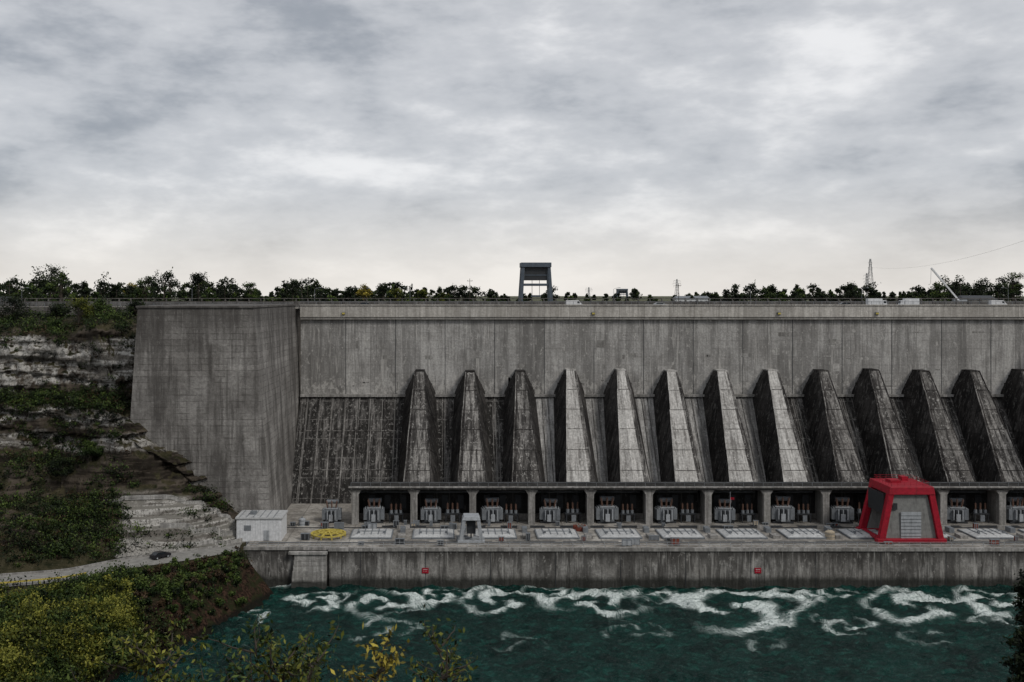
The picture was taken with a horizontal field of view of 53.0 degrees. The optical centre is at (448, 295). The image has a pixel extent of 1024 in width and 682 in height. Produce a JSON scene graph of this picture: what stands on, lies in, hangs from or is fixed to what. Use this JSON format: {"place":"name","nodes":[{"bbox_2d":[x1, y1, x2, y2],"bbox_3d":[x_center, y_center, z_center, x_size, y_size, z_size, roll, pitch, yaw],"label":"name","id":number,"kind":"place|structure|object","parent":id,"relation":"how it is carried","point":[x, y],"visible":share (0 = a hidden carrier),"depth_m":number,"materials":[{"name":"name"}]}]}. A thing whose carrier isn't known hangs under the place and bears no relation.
{"place":"outdoors","nodes":[
{"label":"outdoors","id":0,"kind":"place"},
{"bbox_2d":[0,542,241,586],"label":"service road","id":1,"kind":"structure","parent":0,"point":[181,555],"depth_m":216.29,"materials":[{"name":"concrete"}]},
{"bbox_2d":[0,572,85,586],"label":"guard rail","id":2,"kind":"object","parent":1,"relation":"on","point":[43,579],"visible":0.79,"depth_m":200.79,"materials":[{"name":"grey metal"}]},
{"bbox_2d":[149,550,170,559],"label":"parked car","id":3,"kind":"object","parent":1,"relation":"on","point":[156,555],"visible":1,"depth_m":220.35,"materials":[{"name":"black paint"}]},
{"bbox_2d":[0,314,273,681],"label":"cliff terrain","id":4,"kind":"structure","parent":0,"point":[157,470],"depth_m":245.34,"materials":[{"name":"grey stone"}]},
{"bbox_2d":[0,293,35,320],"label":"clifftop tree","id":5,"kind":"object","parent":4,"relation":"on","point":[15,304],"visible":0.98,"depth_m":284.75,"materials":[{"name":"green plant"}]},
{"bbox_2d":[32,389,53,401],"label":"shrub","id":6,"kind":"object","parent":4,"relation":"on","point":[41,394],"visible":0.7,"depth_m":261.08,"materials":[{"name":"green plant"}]},
{"bbox_2d":[43,318,63,331],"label":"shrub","id":7,"kind":"object","parent":4,"relation":"on","point":[54,322],"visible":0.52,"depth_m":275.96,"materials":[{"name":"green plant"}]},
{"bbox_2d":[48,301,71,317],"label":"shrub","id":8,"kind":"object","parent":4,"relation":"on","point":[60,308],"visible":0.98,"depth_m":288.66,"materials":[{"name":"green plant"}]},
{"bbox_2d":[53,392,71,404],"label":"clifftop tree","id":9,"kind":"object","parent":4,"relation":"on","point":[61,396],"visible":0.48,"depth_m":260.50,"materials":[{"name":"green plant"}]},
{"bbox_2d":[49,455,76,482],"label":"clifftop tree","id":10,"kind":"object","parent":4,"relation":"on","point":[58,464],"visible":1,"depth_m":243.70,"materials":[{"name":"green plant"}]},
{"bbox_2d":[63,296,96,322],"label":"clifftop tree","id":11,"kind":"object","parent":4,"relation":"on","point":[84,307],"visible":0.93,"depth_m":279.55,"materials":[{"name":"green plant"}]},
{"bbox_2d":[77,440,107,460],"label":"clifftop tree","id":12,"kind":"object","parent":4,"relation":"on","point":[91,450],"visible":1,"depth_m":246.24,"materials":[{"name":"green plant"}]},
{"bbox_2d":[89,295,113,317],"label":"clifftop tree","id":13,"kind":"object","parent":4,"relation":"on","point":[100,305],"visible":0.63,"depth_m":281.69,"materials":[{"name":"green plant"}]},
{"bbox_2d":[0,549,248,681],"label":"riverside thicket","id":14,"kind":"object","parent":4,"relation":"on","point":[68,618],"visible":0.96,"depth_m":184.56,"materials":[{"name":"green plant"}]},
{"bbox_2d":[0,304,252,681],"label":"cliff shrubs","id":15,"kind":"object","parent":4,"relation":"on","point":[81,510],"visible":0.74,"depth_m":238.80,"materials":[{"name":"green plant"}]},
{"bbox_2d":[123,299,145,318],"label":"clifftop tree","id":16,"kind":"object","parent":4,"relation":"on","point":[131,307],"visible":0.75,"depth_m":285.33,"materials":[{"name":"green plant"}]},
{"bbox_2d":[0,303,288,314],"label":"roadside fence","id":17,"kind":"object","parent":4,"relation":"on","point":[44,309],"visible":0.24,"depth_m":304.00,"materials":[{"name":"grey metal"}]},
{"bbox_2d":[114,537,188,557],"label":"rock rubble","id":18,"kind":"object","parent":4,"relation":"on","point":[137,550],"visible":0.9,"depth_m":226.67,"materials":[{"name":"stone"}]},
{"bbox_2d":[103,494,242,546],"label":"terrace walls","id":19,"kind":"structure","parent":4,"relation":"on","point":[185,525],"depth_m":238.03,"materials":[{"name":"stone"}]},
{"bbox_2d":[235,510,287,540],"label":"equipment shed","id":20,"kind":"structure","parent":4,"relation":"on","point":[261,525],"depth_m":240.00,"materials":[{"name":"white paint"}]},
{"bbox_2d":[244,525,268,539],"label":"door and vent","id":21,"kind":"structure","parent":20,"relation":"in","point":[246,527],"depth_m":239.83,"materials":[{"name":"grey metal"}]},
{"bbox_2d":[130,304,1023,545],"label":"concrete dam","id":22,"kind":"structure","parent":4,"relation":"on","point":[240,407],"depth_m":296.74,"materials":[{"name":"concrete"}]},
{"bbox_2d":[0,298,1023,305],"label":"wall","id":23,"kind":"structure","parent":22,"relation":"on","point":[114,303],"depth_m":320.20,"materials":[{"name":"concrete"}]},
{"bbox_2d":[300,301,1023,303],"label":"railing","id":24,"kind":"object","parent":22,"relation":"on","point":[664,301],"visible":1,"depth_m":304.00,"materials":[{"name":"grey metal"}]},
{"bbox_2d":[0,306,299,309],"bbox_3d":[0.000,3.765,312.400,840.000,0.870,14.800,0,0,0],"label":"crest road","id":25,"kind":"structure","parent":0,"point":[297,308],"depth_m":319.21,"materials":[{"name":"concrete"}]},
{"bbox_2d":[866,298,886,303],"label":"box truck","id":26,"kind":"object","parent":25,"relation":"on","point":[874,299],"visible":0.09,"depth_m":312.04,"materials":[{"name":"white paint"}]},
{"bbox_2d":[898,298,918,303],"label":"box truck","id":27,"kind":"object","parent":25,"relation":"on","point":[910,299],"visible":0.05,"depth_m":315.04,"materials":[{"name":"white paint"}]},
{"bbox_2d":[0,0,1023,295],"label":"sky","id":28,"kind":"structure","parent":0,"point":[711,146],"materials":[{"name":"grey"}]},
{"bbox_2d":[34,296,1023,300],"bbox_3d":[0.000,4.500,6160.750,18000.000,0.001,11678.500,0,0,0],"label":"ground","id":29,"kind":"structure","parent":0,"point":[577,299],"depth_m":1225.44,"materials":[{"name":"green plant"}]},
{"bbox_2d":[42,265,66,297],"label":"deciduous tree","id":30,"kind":"object","parent":29,"relation":"on","point":[53,272],"visible":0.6,"depth_m":419.43,"materials":[{"name":"green plant"}]},
{"bbox_2d":[51,271,73,300],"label":"deciduous tree","id":31,"kind":"object","parent":29,"relation":"on","point":[60,289],"visible":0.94,"depth_m":409.81,"materials":[{"name":"green plant"}]},
{"bbox_2d":[134,276,155,300],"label":"deciduous tree","id":32,"kind":"object","parent":29,"relation":"on","point":[143,286],"visible":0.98,"depth_m":399.09,"materials":[{"name":"green plant"}]},
{"bbox_2d":[4,283,299,300],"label":"distant tree belt","id":33,"kind":"object","parent":29,"relation":"on","point":[50,286],"visible":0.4,"depth_m":390.81,"materials":[{"name":"green plant"}]},
{"bbox_2d":[188,271,209,297],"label":"deciduous tree","id":34,"kind":"object","parent":29,"relation":"on","point":[196,293],"visible":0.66,"depth_m":409.96,"materials":[{"name":"green plant"}]},
{"bbox_2d":[241,281,261,300],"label":"deciduous tree","id":35,"kind":"object","parent":29,"relation":"on","point":[252,289],"visible":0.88,"depth_m":404.77,"materials":[{"name":"green plant"}]},
{"bbox_2d":[0,264,527,300],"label":"distant tree belt","id":36,"kind":"object","parent":29,"relation":"on","point":[113,291],"visible":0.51,"depth_m":434.35,"materials":[{"name":"green plant"}]},
{"bbox_2d":[285,279,301,300],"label":"deciduous tree","id":37,"kind":"object","parent":29,"relation":"on","point":[292,286],"visible":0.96,"depth_m":394.17,"materials":[{"name":"green plant"}]},
{"bbox_2d":[356,283,371,300],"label":"deciduous tree","id":38,"kind":"object","parent":29,"relation":"on","point":[365,294],"visible":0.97,"depth_m":399.56,"materials":[{"name":"green plant"}]},
{"bbox_2d":[374,283,389,300],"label":"deciduous tree","id":39,"kind":"object","parent":29,"relation":"on","point":[382,289],"visible":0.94,"depth_m":394.79,"materials":[{"name":"green plant"}]},
{"bbox_2d":[389,287,404,300],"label":"deciduous tree","id":40,"kind":"object","parent":29,"relation":"on","point":[395,293],"visible":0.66,"depth_m":389.86,"materials":[{"name":"green plant"}]},
{"bbox_2d":[327,290,499,300],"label":"distant tree belt","id":41,"kind":"object","parent":29,"relation":"on","point":[389,294],"visible":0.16,"depth_m":377.42,"materials":[{"name":"green plant"}]},
{"bbox_2d":[415,289,428,300],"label":"deciduous tree","id":42,"kind":"object","parent":29,"relation":"on","point":[422,293],"visible":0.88,"depth_m":394.21,"materials":[{"name":"green plant"}]},
{"bbox_2d":[456,285,471,300],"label":"deciduous tree","id":43,"kind":"object","parent":29,"relation":"on","point":[462,293],"visible":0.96,"depth_m":393.73,"materials":[{"name":"green plant"}]},
{"bbox_2d":[0,280,1022,300],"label":"distant tree belt","id":44,"kind":"object","parent":29,"relation":"on","point":[798,290],"visible":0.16,"depth_m":482.83,"materials":[{"name":"green plant"}]},
{"bbox_2d":[0,277,1023,300],"bbox_3d":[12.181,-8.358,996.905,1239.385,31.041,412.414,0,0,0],"label":"distant tree belt","id":45,"kind":"object","parent":29,"relation":"on","point":[634,293],"visible":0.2,"depth_m":940.88,"materials":[{"name":"green plant"}]},
{"bbox_2d":[518,262,552,300],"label":"gantry crane","id":46,"kind":"object","parent":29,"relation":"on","point":[539,271],"visible":0.83,"depth_m":329.71,"materials":[{"name":"grey paint"}]},
{"bbox_2d":[541,286,559,299],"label":"deciduous tree","id":47,"kind":"object","parent":29,"relation":"on","point":[554,295],"visible":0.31,"depth_m":399.23,"materials":[{"name":"green plant"}]},
{"bbox_2d":[616,289,627,297],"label":"gantry crane","id":48,"kind":"object","parent":29,"relation":"on","point":[622,291],"visible":0.83,"depth_m":840.20,"materials":[{"name":"grey paint"}]},
{"bbox_2d":[674,299,709,300],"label":"walls","id":49,"kind":"structure","parent":29,"relation":"on","point":[691,299],"depth_m":430.00,"materials":[{"name":"white paint"}]},
{"bbox_2d":[674,296,708,297],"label":"roof","id":50,"kind":"structure","parent":49,"relation":"on","point":[693,296],"depth_m":433.15,"materials":[{"name":"grey metal"}]},
{"bbox_2d":[842,281,859,300],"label":"deciduous tree","id":51,"kind":"object","parent":29,"relation":"on","point":[852,290],"visible":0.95,"depth_m":379.70,"materials":[{"name":"green plant"}]},
{"bbox_2d":[686,275,1023,300],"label":"distant tree belt","id":52,"kind":"object","parent":29,"relation":"on","point":[955,288],"visible":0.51,"depth_m":459.07,"materials":[{"name":"green plant"}]},
{"bbox_2d":[866,259,873,295],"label":"transmission tower","id":53,"kind":"structure","parent":29,"relation":"on","point":[871,274],"depth_m":899.71,"materials":[{"name":"grey metal"}]},
{"bbox_2d":[929,282,949,300],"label":"deciduous tree","id":54,"kind":"object","parent":29,"relation":"on","point":[936,294],"visible":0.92,"depth_m":371.31,"materials":[{"name":"green plant"}]},
{"bbox_2d":[930,267,966,300],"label":"mobile crane","id":55,"kind":"object","parent":29,"relation":"on","point":[943,282],"visible":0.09,"depth_m":331.77,"materials":[{"name":"grey metal"}]},
{"bbox_2d":[969,277,989,294],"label":"deciduous tree","id":56,"kind":"object","parent":29,"relation":"on","point":[980,288],"visible":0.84,"depth_m":364.45,"materials":[{"name":"green plant"}]},
{"bbox_2d":[1001,272,1023,300],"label":"deciduous tree","id":57,"kind":"object","parent":29,"relation":"on","point":[1012,287],"visible":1,"depth_m":371.13,"materials":[{"name":"green plant"}]},
{"bbox_2d":[110,584,1023,681],"bbox_3d":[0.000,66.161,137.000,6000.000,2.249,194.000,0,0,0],"label":"river water","id":58,"kind":"structure","parent":0,"point":[841,633],"depth_m":200.99,"materials":[{"name":"teal liquid"}]},
{"bbox_2d":[243,482,1023,589],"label":"powerhouse","id":59,"kind":"structure","parent":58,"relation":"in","point":[709,551],"depth_m":234.56,"materials":[{"name":"concrete"}]},
{"bbox_2d":[301,533,309,539],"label":"equipment crate","id":60,"kind":"object","parent":59,"relation":"on","point":[305,536],"visible":1,"depth_m":240.43,"materials":[{"name":"metal"}]},
{"bbox_2d":[311,529,345,539],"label":"lifting spider","id":61,"kind":"object","parent":59,"relation":"on","point":[324,532],"visible":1,"depth_m":243.27,"materials":[{"name":"yellow paint"}]},
{"bbox_2d":[322,500,341,522],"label":"electrical transformer","id":62,"kind":"object","parent":59,"relation":"on","point":[331,514],"visible":1,"depth_m":258.96,"materials":[{"name":"grey metal"}]},
{"bbox_2d":[334,522,343,528],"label":"equipment crate","id":63,"kind":"object","parent":59,"relation":"on","point":[338,525],"visible":0.98,"depth_m":251.76,"materials":[{"name":"grey metal"}]},
{"bbox_2d":[364,498,384,522],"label":"electrical transformer","id":64,"kind":"object","parent":59,"relation":"on","point":[374,514],"visible":1,"depth_m":258.53,"materials":[{"name":"grey metal"}]},
{"bbox_2d":[388,498,403,522],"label":"circuit breaker","id":65,"kind":"object","parent":59,"relation":"on","point":[396,513],"visible":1,"depth_m":259.08,"materials":[{"name":"metal"}]},
{"bbox_2d":[395,538,404,543],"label":"equipment crate","id":66,"kind":"object","parent":59,"relation":"on","point":[399,540],"visible":0.83,"depth_m":236.24,"materials":[{"name":"metal"}]},
{"bbox_2d":[421,498,440,522],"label":"electrical transformer","id":67,"kind":"object","parent":59,"relation":"on","point":[430,512],"visible":1,"depth_m":258.56,"materials":[{"name":"grey metal"}]},
{"bbox_2d":[444,498,460,522],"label":"circuit breaker","id":68,"kind":"object","parent":59,"relation":"on","point":[452,513],"visible":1,"depth_m":258.93,"materials":[{"name":"metal"}]},
{"bbox_2d":[458,513,484,542],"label":"gantry crane","id":69,"kind":"object","parent":59,"relation":"on","point":[471,519],"visible":1,"depth_m":237.43,"materials":[{"name":"grey metal"}]},
{"bbox_2d":[481,497,502,523],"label":"electrical transformer","id":70,"kind":"object","parent":59,"relation":"on","point":[493,513],"visible":1,"depth_m":258.48,"materials":[{"name":"grey metal"}]},
{"bbox_2d":[503,499,518,522],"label":"circuit breaker","id":71,"kind":"object","parent":59,"relation":"on","point":[511,513],"visible":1,"depth_m":259.12,"materials":[{"name":"metal"}]},
{"bbox_2d":[540,498,559,522],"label":"electrical transformer","id":72,"kind":"object","parent":59,"relation":"on","point":[549,514],"visible":1,"depth_m":258.60,"materials":[{"name":"grey metal"}]},
{"bbox_2d":[564,497,581,522],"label":"circuit breaker","id":73,"kind":"object","parent":59,"relation":"on","point":[573,517],"visible":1,"depth_m":259.19,"materials":[{"name":"metal"}]},
{"bbox_2d":[594,496,618,523],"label":"electrical transformer","id":74,"kind":"object","parent":59,"relation":"on","point":[606,513],"visible":1,"depth_m":258.40,"materials":[{"name":"grey metal"}]},
{"bbox_2d":[621,539,631,545],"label":"equipment crate","id":75,"kind":"object","parent":59,"relation":"on","point":[628,541],"visible":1,"depth_m":234.68,"materials":[{"name":"grey metal"}]},
{"bbox_2d":[619,499,635,522],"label":"circuit breaker","id":76,"kind":"object","parent":59,"relation":"on","point":[627,513],"visible":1,"depth_m":259.24,"materials":[{"name":"metal"}]},
{"bbox_2d":[654,497,676,523],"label":"electrical transformer","id":77,"kind":"object","parent":59,"relation":"on","point":[666,513],"visible":1,"depth_m":258.52,"materials":[{"name":"grey metal"}]},
{"bbox_2d":[671,537,679,545],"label":"equipment crate","id":78,"kind":"object","parent":59,"relation":"on","point":[675,540],"visible":0.87,"depth_m":235.45,"materials":[{"name":"grey metal"}]},
{"bbox_2d":[679,498,695,522],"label":"circuit breaker","id":79,"kind":"object","parent":59,"relation":"on","point":[687,513],"visible":1,"depth_m":259.19,"materials":[{"name":"metal"}]},
{"bbox_2d":[714,499,734,523],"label":"electrical transformer","id":80,"kind":"object","parent":59,"relation":"on","point":[724,514],"visible":0.99,"depth_m":258.59,"materials":[{"name":"grey metal"}]},
{"bbox_2d":[739,502,755,522],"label":"circuit breaker","id":81,"kind":"object","parent":59,"relation":"on","point":[748,513],"visible":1,"depth_m":259.24,"materials":[{"name":"metal"}]},
{"bbox_2d":[771,496,794,523],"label":"electrical transformer","id":82,"kind":"object","parent":59,"relation":"on","point":[782,513],"visible":0.99,"depth_m":258.40,"materials":[{"name":"grey metal"}]},
{"bbox_2d":[795,499,811,522],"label":"circuit breaker","id":83,"kind":"object","parent":59,"relation":"on","point":[803,513],"visible":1,"depth_m":259.21,"materials":[{"name":"metal"}]},
{"bbox_2d":[825,528,834,539],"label":"storage tank","id":84,"kind":"object","parent":59,"relation":"on","point":[829,534],"visible":1,"depth_m":241.13,"materials":[{"name":"beige paint"}]},
{"bbox_2d":[829,497,853,523],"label":"electrical transformer","id":85,"kind":"object","parent":59,"relation":"on","point":[842,513],"visible":1,"depth_m":258.54,"materials":[{"name":"grey metal"}]},
{"bbox_2d":[854,498,863,522],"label":"circuit breaker","id":86,"kind":"object","parent":59,"relation":"on","point":[858,512],"visible":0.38,"depth_m":259.32,"materials":[{"name":"metal"}]},
{"bbox_2d":[856,475,946,542],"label":"gantry crane","id":87,"kind":"object","parent":59,"relation":"on","point":[902,509],"visible":0.97,"depth_m":238.25,"materials":[{"name":"red paint"}]},
{"bbox_2d":[947,498,968,523],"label":"electrical transformer","id":88,"kind":"object","parent":59,"relation":"on","point":[957,514],"visible":0.93,"depth_m":258.51,"materials":[{"name":"grey metal"}]},
{"bbox_2d":[970,498,989,522],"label":"circuit breaker","id":89,"kind":"object","parent":59,"relation":"on","point":[984,513],"visible":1,"depth_m":259.21,"materials":[{"name":"metal"}]},
{"bbox_2d":[1006,497,1023,523],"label":"electrical transformer","id":90,"kind":"object","parent":59,"relation":"on","point":[1014,514],"visible":0.98,"depth_m":258.35,"materials":[{"name":"grey metal"}]},
{"bbox_2d":[957,295,997,299],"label":"roof","id":91,"kind":"structure","parent":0,"point":[974,296],"depth_m":347.75,"materials":[{"name":"metal"}]},
{"bbox_3d":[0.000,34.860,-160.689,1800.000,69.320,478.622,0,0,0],"label":"riverbank","id":92,"kind":"structure","parent":0,"visible":0},
{"bbox_2d":[67,661,104,681],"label":"sapling","id":93,"kind":"object","parent":92,"relation":"on","point":[75,679],"visible":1,"depth_m":15.27,"materials":[{"name":"green plant"}]},
{"bbox_2d":[95,624,187,681],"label":"sapling","id":94,"kind":"object","parent":92,"relation":"on","point":[142,661],"visible":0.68,"depth_m":14.23,"materials":[{"name":"green plant"}]},
{"bbox_2d":[119,621,208,681],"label":"sapling","id":95,"kind":"object","parent":92,"relation":"on","point":[160,663],"visible":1,"depth_m":13.84,"materials":[{"name":"green plant"}]},
{"bbox_2d":[168,654,266,681],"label":"sapling","id":96,"kind":"object","parent":92,"relation":"on","point":[239,675],"visible":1,"depth_m":13.52,"materials":[{"name":"green plant"}]},
{"bbox_2d":[193,605,285,681],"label":"sapling","id":97,"kind":"object","parent":92,"relation":"on","point":[256,645],"visible":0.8,"depth_m":14.77,"materials":[{"name":"green plant"}]},
{"bbox_2d":[234,623,331,681],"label":"sapling","id":98,"kind":"object","parent":92,"relation":"on","point":[286,672],"visible":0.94,"depth_m":14.19,"materials":[{"name":"green plant"}]},
{"bbox_2d":[254,630,334,681],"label":"sapling","id":99,"kind":"object","parent":92,"relation":"on","point":[301,658],"visible":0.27,"depth_m":15.25,"materials":[{"name":"green plant"}]},
{"bbox_2d":[294,615,347,681],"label":"sapling","id":100,"kind":"object","parent":92,"relation":"on","point":[312,667],"visible":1,"depth_m":13.71,"materials":[{"name":"green plant"}]},
{"bbox_2d":[330,623,409,681],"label":"sapling","id":101,"kind":"object","parent":92,"relation":"on","point":[385,662],"visible":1,"depth_m":14.05,"materials":[{"name":"green plant"}]},
{"bbox_2d":[404,604,477,681],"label":"sapling","id":102,"kind":"object","parent":92,"relation":"on","point":[445,676],"visible":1,"depth_m":13.92,"materials":[{"name":"green plant"}]},
{"bbox_2d":[448,659,476,681],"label":"sapling","id":103,"kind":"object","parent":92,"relation":"on","point":[458,678],"visible":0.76,"depth_m":14.67,"materials":[{"name":"green plant"}]},
{"bbox_2d":[999,569,1023,681],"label":"cedar tree","id":104,"kind":"object","parent":92,"relation":"on","point":[1017,660],"visible":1,"depth_m":19.01,"materials":[{"name":"green plant"}]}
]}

